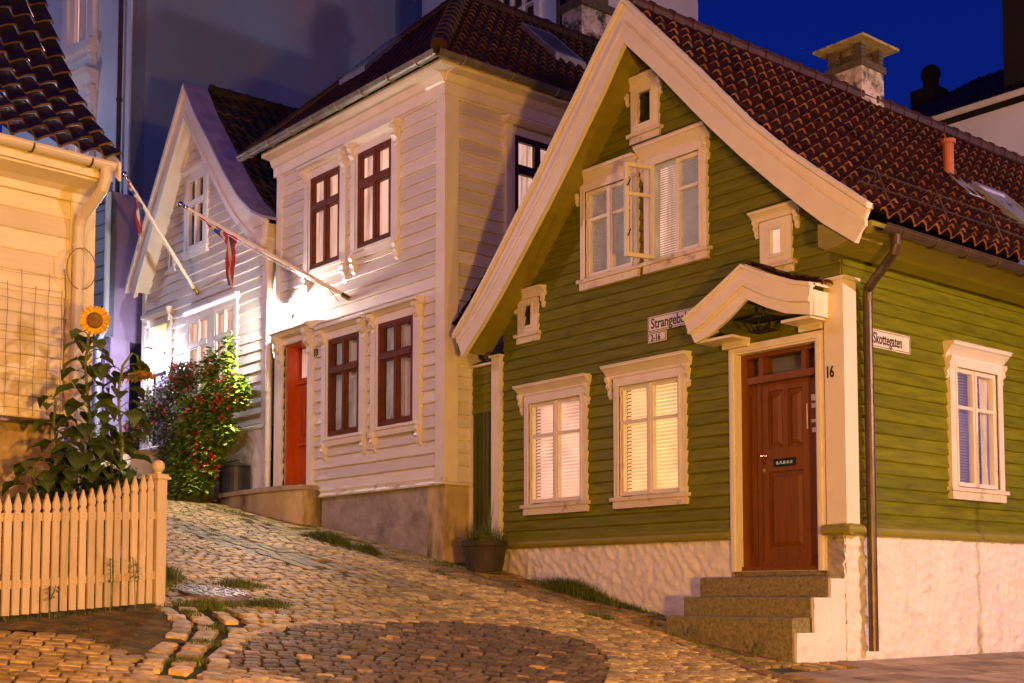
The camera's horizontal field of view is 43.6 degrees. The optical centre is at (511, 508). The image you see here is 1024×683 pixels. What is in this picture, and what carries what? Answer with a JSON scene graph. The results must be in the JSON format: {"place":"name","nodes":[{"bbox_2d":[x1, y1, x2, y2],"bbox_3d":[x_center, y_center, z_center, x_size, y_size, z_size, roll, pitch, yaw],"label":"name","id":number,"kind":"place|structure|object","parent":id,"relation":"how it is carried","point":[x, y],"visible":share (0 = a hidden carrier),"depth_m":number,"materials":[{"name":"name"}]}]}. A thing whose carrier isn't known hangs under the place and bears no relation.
{"place":"outdoors","nodes":[
{"label":"outdoors","id":0,"kind":"place"},
{"bbox_2d":[67,428,99,442],"bbox_3d":[-8.113,-1.388,24.520,0.838,0.680,0.785,-1,-4,20],"label":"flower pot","id":1,"kind":"object","parent":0,"point":[84,439],"visible":0.07,"depth_m":24.29,"materials":[{"name":"ceramic"}]},
{"bbox_2d":[0,510,806,682],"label":"ground","id":2,"kind":"structure","parent":0,"point":[211,650],"depth_m":11.64,"materials":[{"name":"soil"}]},
{"bbox_2d":[1,455,69,578],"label":"sunflower","id":3,"kind":"object","parent":2,"relation":"on","point":[25,465],"visible":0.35,"depth_m":12.58,"materials":[{"name":"green plant"}]},
{"bbox_2d":[19,393,103,576],"bbox_3d":[-4.516,-0.216,12.825,0.860,1.909,0.847,3,-5,-40],"label":"sunflower","id":4,"kind":"object","parent":2,"relation":"on","point":[44,443],"visible":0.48,"depth_m":12.76,"materials":[{"name":"green plant"}]},
{"bbox_2d":[0,0,123,575],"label":"cream house","id":5,"kind":"structure","parent":2,"relation":"on","point":[51,198],"depth_m":13.30,"materials":[{"name":"paint"}]},
{"bbox_2d":[0,269,62,416],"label":"wire trellis","id":6,"kind":"object","parent":5,"relation":"attached to","point":[18,394],"visible":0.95,"depth_m":13.13,"materials":[{"name":"black metal"}]},
{"bbox_2d":[43,440,88,496],"bbox_3d":[-4.668,0.038,13.396,0.040,1.500,0.500,-4,-5,45],"label":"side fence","id":7,"kind":"object","parent":2,"relation":"on","point":[83,443],"visible":0.08,"depth_m":13.54,"materials":[{"name":"brown wood"}]},
{"bbox_2d":[20,444,113,574],"bbox_3d":[-4.344,0.058,12.634,0.936,1.403,0.813,0,-4,-1],"label":"sunflower","id":8,"kind":"object","parent":2,"relation":"on","point":[57,452],"visible":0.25,"depth_m":12.56,"materials":[{"name":"green plant"}]},
{"bbox_2d":[50,304,129,573],"bbox_3d":[-4.248,-0.631,12.862,0.861,2.841,0.909,3,-5,-40],"label":"sunflower","id":9,"kind":"object","parent":2,"relation":"on","point":[94,320],"visible":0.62,"depth_m":12.82,"materials":[{"name":"green plant"}]},
{"bbox_2d":[0,603,188,661],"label":"dirt patch","id":10,"kind":"object","parent":2,"relation":"on","point":[141,633],"visible":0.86,"depth_m":10.90,"materials":[{"name":"brown soil"}]},
{"bbox_2d":[44,586,59,618],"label":"weed","id":11,"kind":"object","parent":10,"relation":"on","point":[50,588],"visible":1,"depth_m":11.02,"materials":[{"name":"green plant"}]},
{"bbox_2d":[105,558,118,612],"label":"weed","id":12,"kind":"object","parent":10,"relation":"on","point":[110,563],"visible":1,"depth_m":11.59,"materials":[{"name":"green plant"}]},
{"bbox_2d":[125,557,144,610],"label":"weed","id":13,"kind":"object","parent":10,"relation":"on","point":[134,575],"visible":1,"depth_m":11.83,"materials":[{"name":"green plant"}]},
{"bbox_2d":[64,182,148,442],"bbox_3d":[-9.193,-3.412,28.466,3.084,7.183,1.779,-3,-5,41],"label":"blue annex","id":14,"kind":"object","parent":2,"relation":"on","point":[116,235],"visible":0.2,"depth_m":27.40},
{"bbox_2d":[64,358,106,442],"bbox_3d":[-9.319,-1.721,27.657,1.840,2.900,0.070,-3,-5,41],"label":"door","id":15,"kind":"structure","parent":14,"relation":"in","point":[103,361],"depth_m":27.27,"materials":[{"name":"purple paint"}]},
{"bbox_2d":[77,434,138,589],"bbox_3d":[-4.043,0.031,12.873,0.643,1.589,0.791,3,-5,-40],"label":"sunflower","id":16,"kind":"object","parent":2,"relation":"on","point":[122,464],"visible":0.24,"depth_m":12.85,"materials":[{"name":"green plant"}]},
{"bbox_2d":[87,436,147,493],"bbox_3d":[-7.214,-0.711,23.399,2.217,1.318,0.802,-2,-4,31],"label":"plant","id":17,"kind":"object","parent":2,"relation":"on","point":[107,464],"visible":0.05,"depth_m":23.20,"materials":[{"name":"green plant"}]},
{"bbox_2d":[77,352,158,573],"bbox_3d":[-3.999,-0.422,12.865,0.811,2.309,0.913,3,-5,-40],"label":"sunflower","id":18,"kind":"object","parent":2,"relation":"on","point":[135,416],"visible":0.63,"depth_m":12.80,"materials":[{"name":"green plant"}]},
{"bbox_2d":[86,448,169,494],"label":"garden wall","id":19,"kind":"structure","parent":2,"relation":"on","point":[144,467],"depth_m":23.78,"materials":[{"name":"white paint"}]},
{"bbox_2d":[122,358,203,496],"bbox_3d":[-6.548,-1.456,24.074,0.886,2.624,2.373,3,-5,-40],"label":"rose bush","id":20,"kind":"object","parent":2,"relation":"on","point":[157,409],"visible":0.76,"depth_m":23.80,"materials":[{"name":"green plant"}]},
{"bbox_2d":[162,331,251,501],"bbox_3d":[-5.522,-1.589,22.879,1.121,3.070,2.207,3,-5,-40],"label":"flowering shrub","id":21,"kind":"object","parent":2,"relation":"on","point":[208,415],"visible":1,"depth_m":22.62,"materials":[{"name":"green plant"}]},
{"bbox_2d":[2,0,421,448],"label":"tall building","id":22,"kind":"structure","parent":2,"relation":"on","point":[133,65],"depth_m":30.97,"materials":[{"name":"blue paint"}]},
{"bbox_2d":[59,106,95,156],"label":"window","id":23,"kind":"structure","parent":22,"relation":"in","point":[70,147],"depth_m":30.66,"materials":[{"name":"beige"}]},
{"bbox_2d":[61,0,98,67],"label":"window","id":24,"kind":"structure","parent":22,"relation":"in","point":[75,48],"depth_m":30.85,"materials":[{"name":"beige wood"}]},
{"bbox_2d":[125,82,300,499],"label":"gabled house","id":25,"kind":"structure","parent":2,"relation":"on","point":[202,170],"depth_m":24.55,"materials":[{"name":"white wood"}]},
{"bbox_2d":[143,347,166,356],"bbox_3d":[-7.172,-3.152,25.738,0.464,0.182,0.180,1,-4,-18],"label":"wall lamp","id":26,"kind":"object","parent":25,"relation":"attached to","point":[147,353],"visible":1,"depth_m":25.68,"materials":[{"name":"white metal"}]},
{"bbox_2d":[121,171,198,294],"bbox_3d":[-6.569,-5.138,24.036,0.129,1.899,1.998,-2,-4,30],"label":"flagpole","id":27,"kind":"object","parent":25,"relation":"attached to","point":[171,252],"visible":1,"depth_m":24.04,"materials":[{"name":"white wood"}]},
{"bbox_2d":[124,177,142,237],"bbox_3d":[-6.949,-5.515,23.443,0.080,1.046,0.480,-3,-5,34],"label":"flag","id":28,"kind":"object","parent":27,"relation":"hanging from","point":[138,214],"visible":1,"depth_m":23.55,"materials":[{"name":"red fabric"}]},
{"bbox_2d":[153,325,166,444],"bbox_3d":[-7.028,-1.952,26.068,0.290,3.550,0.800,3,-5,-40],"label":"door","id":29,"kind":"structure","parent":25,"relation":"in","point":[160,333],"depth_m":26.36,"materials":[{"name":"white paint"}]},
{"bbox_2d":[165,249,175,274],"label":"vent window","id":30,"kind":"structure","parent":25,"relation":"in","point":[171,265],"depth_m":25.76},
{"bbox_2d":[180,160,209,260],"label":"window","id":31,"kind":"structure","parent":25,"relation":"in","point":[196,182],"depth_m":24.98,"materials":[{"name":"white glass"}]},
{"bbox_2d":[182,301,211,396],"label":"window","id":32,"kind":"structure","parent":25,"relation":"in","point":[198,319],"depth_m":24.70,"materials":[{"name":"beige wood"}]},
{"bbox_2d":[209,291,240,383],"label":"window","id":33,"kind":"structure","parent":25,"relation":"in","point":[225,318],"depth_m":23.82,"materials":[{"name":"beige wood"}]},
{"bbox_2d":[215,485,319,525],"bbox_3d":[-4.325,0.173,21.923,0.630,0.960,3.160,3,-5,-40],"label":"stone landing","id":34,"kind":"object","parent":2,"relation":"on","point":[298,504],"visible":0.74,"depth_m":20.93,"materials":[{"name":"stone"}]},
{"bbox_2d":[219,460,250,492],"bbox_3d":[-4.916,-0.562,22.691,0.560,0.590,0.560,3,-5,-40],"label":"bin","id":35,"kind":"object","parent":34,"relation":"on","point":[234,476],"visible":0.84,"depth_m":22.46,"materials":[{"name":"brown metal"}]},
{"bbox_2d":[0,492,810,682],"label":"grass","id":36,"kind":"structure","parent":2,"relation":"on","point":[577,589],"depth_m":13.91,"materials":[{"name":"green plant"}]},
{"bbox_2d":[0,493,849,682],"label":"cobblestones","id":37,"kind":"structure","parent":2,"relation":"on","point":[379,613],"depth_m":12.62,"materials":[{"name":"grey stone"}]},
{"bbox_2d":[0,460,170,615],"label":"picket fence","id":38,"kind":"object","parent":37,"relation":"on","point":[149,533],"visible":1,"depth_m":11.48,"materials":[{"name":"paint"}]},
{"bbox_2d":[179,585,248,601],"bbox_3d":[-3.062,0.881,13.147,0.710,0.194,0.710,3,-5,-40],"label":"manhole cover","id":39,"kind":"object","parent":37,"relation":"on","point":[206,592],"visible":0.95,"depth_m":13.04,"materials":[{"name":"metal"}]},
{"bbox_2d":[461,496,510,571],"bbox_3d":[-0.405,0.336,17.612,1.030,1.065,0.979,-1,-4,14],"label":"planter","id":40,"kind":"object","parent":37,"relation":"on","point":[484,552],"visible":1,"depth_m":17.41,"materials":[{"name":"ceramic"}]},
{"bbox_2d":[688,624,696,639],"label":"weed","id":41,"kind":"object","parent":37,"relation":"on","point":[690,634],"visible":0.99,"depth_m":13.84,"materials":[{"name":"green plant"}]},
{"bbox_2d":[749,634,762,656],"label":"weed","id":42,"kind":"object","parent":37,"relation":"on","point":[757,648],"visible":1,"depth_m":13.15,"materials":[{"name":"green plant"}]},
{"bbox_2d":[236,0,615,562],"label":"white house","id":43,"kind":"structure","parent":2,"relation":"on","point":[405,164],"depth_m":19.71,"materials":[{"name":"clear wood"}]},
{"bbox_2d":[178,201,350,300],"bbox_3d":[-4.037,-4.203,20.929,3.064,1.838,0.282,-1,-4,14],"label":"flagpole","id":44,"kind":"object","parent":43,"relation":"attached to","point":[181,204],"visible":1,"depth_m":20.78,"materials":[{"name":"white wood"}]},
{"bbox_2d":[199,217,236,286],"bbox_3d":[-4.839,-4.230,21.034,0.698,1.201,0.089,-1,-4,14],"label":"flag","id":45,"kind":"object","parent":44,"relation":"hanging from","point":[230,257],"visible":1,"depth_m":20.97,"materials":[{"name":"red fabric"}]},
{"bbox_2d":[269,313,292,323],"bbox_3d":[-3.939,-3.245,21.848,0.432,0.192,0.176,0,-4,-1],"label":"wall lamp","id":46,"kind":"object","parent":43,"relation":"attached to","point":[274,320],"visible":1,"depth_m":21.81,"materials":[{"name":"white metal"}]},
{"bbox_2d":[285,341,306,484],"bbox_3d":[-3.492,-1.540,21.701,0.320,2.550,0.780,3,-5,-40],"label":"door","id":47,"kind":"structure","parent":43,"relation":"in","point":[296,386],"depth_m":21.93,"materials":[{"name":"red wood"}]},
{"bbox_2d":[297,147,348,295],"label":"window","id":48,"kind":"structure","parent":43,"relation":"in","point":[325,181],"depth_m":21.17,"materials":[{"name":"beige wood"}]},
{"bbox_2d":[314,314,368,461],"bbox_3d":[-2.595,-1.905,20.505,0.540,2.240,1.360,3,-5,-40],"label":"window","id":49,"kind":"structure","parent":43,"relation":"in","point":[344,346],"depth_m":20.46,"materials":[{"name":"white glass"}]},
{"bbox_2d":[343,118,402,274],"bbox_3d":[-2.051,-4.827,20.044,0.540,2.190,1.380,3,-5,-40],"label":"window","id":50,"kind":"structure","parent":43,"relation":"in","point":[374,154],"depth_m":20.07,"materials":[{"name":"beige wood"}]},
{"bbox_2d":[363,295,423,452],"bbox_3d":[-1.664,-1.999,19.391,0.540,2.240,1.370,3,-5,-40],"label":"window","id":51,"kind":"structure","parent":43,"relation":"in","point":[396,344],"depth_m":19.32,"materials":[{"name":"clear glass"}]},
{"bbox_2d":[501,113,556,236],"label":"window","id":52,"kind":"structure","parent":43,"relation":"in","point":[524,151],"depth_m":19.50,"materials":[{"name":"beige wood"}]},
{"bbox_2d":[422,0,697,24],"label":"pale building","id":53,"kind":"structure","parent":2,"relation":"on","point":[547,9],"depth_m":31.42,"materials":[{"name":"white paint"}]},
{"bbox_2d":[499,0,541,17],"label":"window","id":54,"kind":"structure","parent":53,"relation":"in","point":[533,6],"depth_m":31.00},
{"bbox_2d":[452,0,1023,660],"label":"green house","id":55,"kind":"structure","parent":2,"relation":"on","point":[790,232],"depth_m":15.34,"materials":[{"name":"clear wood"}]},
{"bbox_2d":[468,351,503,540],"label":"side gate","id":56,"kind":"structure","parent":55,"relation":"attached to","point":[486,422],"depth_m":18.38,"materials":[{"name":"green paint"}]},
{"bbox_2d":[513,284,546,344],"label":"window","id":57,"kind":"structure","parent":55,"relation":"in","point":[531,332],"depth_m":17.64,"materials":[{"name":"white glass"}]},
{"bbox_2d":[512,373,591,515],"bbox_3d":[0.652,-0.827,17.268,0.515,1.800,1.430,3,-5,-40],"label":"window","id":58,"kind":"structure","parent":55,"relation":"in","point":[556,441],"depth_m":17.18,"materials":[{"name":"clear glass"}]},
{"bbox_2d":[575,152,642,291],"bbox_3d":[1.324,-3.670,16.648,0.515,1.570,1.230,3,-5,-40],"label":"window","id":59,"kind":"structure","parent":55,"relation":"in","point":[603,262],"depth_m":16.62,"materials":[{"name":"white wood"}]},
{"bbox_2d":[624,68,663,146],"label":"window","id":60,"kind":"structure","parent":55,"relation":"in","point":[650,128],"depth_m":16.12,"materials":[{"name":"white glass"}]},
{"bbox_2d":[599,350,692,508],"bbox_3d":[1.775,-0.937,15.924,0.515,1.840,1.440,3,-5,-40],"label":"window","id":61,"kind":"structure","parent":55,"relation":"in","point":[649,395],"depth_m":15.84,"materials":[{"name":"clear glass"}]},
{"bbox_2d":[648,330,666,343],"bbox_3d":[1.792,-2.121,15.788,0.014,0.125,0.310,3,-5,-40],"label":"street sign","id":62,"kind":"object","parent":55,"relation":"attached to","point":[654,337],"visible":1,"depth_m":15.78,"materials":[{"name":"white metal"}]},
{"bbox_2d":[623,121,712,274],"bbox_3d":[1.976,-3.765,15.659,0.784,1.630,1.170,3,-5,-40],"label":"window","id":63,"kind":"structure","parent":55,"relation":"in","point":[673,167],"depth_m":15.77,"materials":[{"name":"white wood"}]},
{"bbox_2d":[648,308,691,332],"bbox_3d":[2.083,-2.309,15.450,0.014,0.194,1.220,3,-5,-40],"label":"street sign","id":64,"kind":"object","parent":55,"relation":"attached to","point":[665,321],"visible":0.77,"depth_m":15.67,"materials":[{"name":"white metal"}]},
{"bbox_2d":[747,200,801,274],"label":"window","id":65,"kind":"structure","parent":55,"relation":"in","point":[776,249],"depth_m":14.39,"materials":[{"name":"beige wood"}]},
{"bbox_2d":[741,343,817,570],"bbox_3d":[3.102,-0.543,14.423,0.280,2.505,1.120,3,-5,-40],"label":"door","id":66,"kind":"structure","parent":55,"relation":"in","point":[779,462],"depth_m":14.45,"materials":[{"name":"brown wood"}]},
{"bbox_2d":[873,329,909,354],"bbox_3d":[4.203,-1.859,14.227,0.770,0.205,0.014,3,-5,-40],"label":"street sign","id":67,"kind":"object","parent":55,"relation":"attached to","point":[890,341],"visible":0.99,"depth_m":14.23,"materials":[{"name":"white metal"}]},
{"bbox_2d":[942,340,1012,502],"bbox_3d":[5.468,-1.007,15.389,1.290,1.850,0.515,3,-5,-40],"label":"window","id":68,"kind":"structure","parent":55,"relation":"in","point":[975,375],"depth_m":15.34,"materials":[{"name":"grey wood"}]},
{"bbox_2d":[666,570,848,662],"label":"stone steps","id":69,"kind":"structure","parent":2,"relation":"on","point":[795,616],"depth_m":13.50,"materials":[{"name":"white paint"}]},
{"bbox_2d":[910,0,1023,264],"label":"rendered house","id":70,"kind":"structure","parent":2,"relation":"on","point":[988,107],"depth_m":26.93,"materials":[{"name":"tile"}]},
{"bbox_2d":[0,0,1003,132],"label":"sky","id":71,"kind":"structure","parent":0,"point":[963,38],"materials":[{"name":"blue"}]},
{"bbox_2d":[784,651,1023,682],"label":"pavement","id":72,"kind":"structure","parent":0,"point":[1006,667],"depth_m":12.87,"materials":[{"name":"grey concrete"}]}
]}

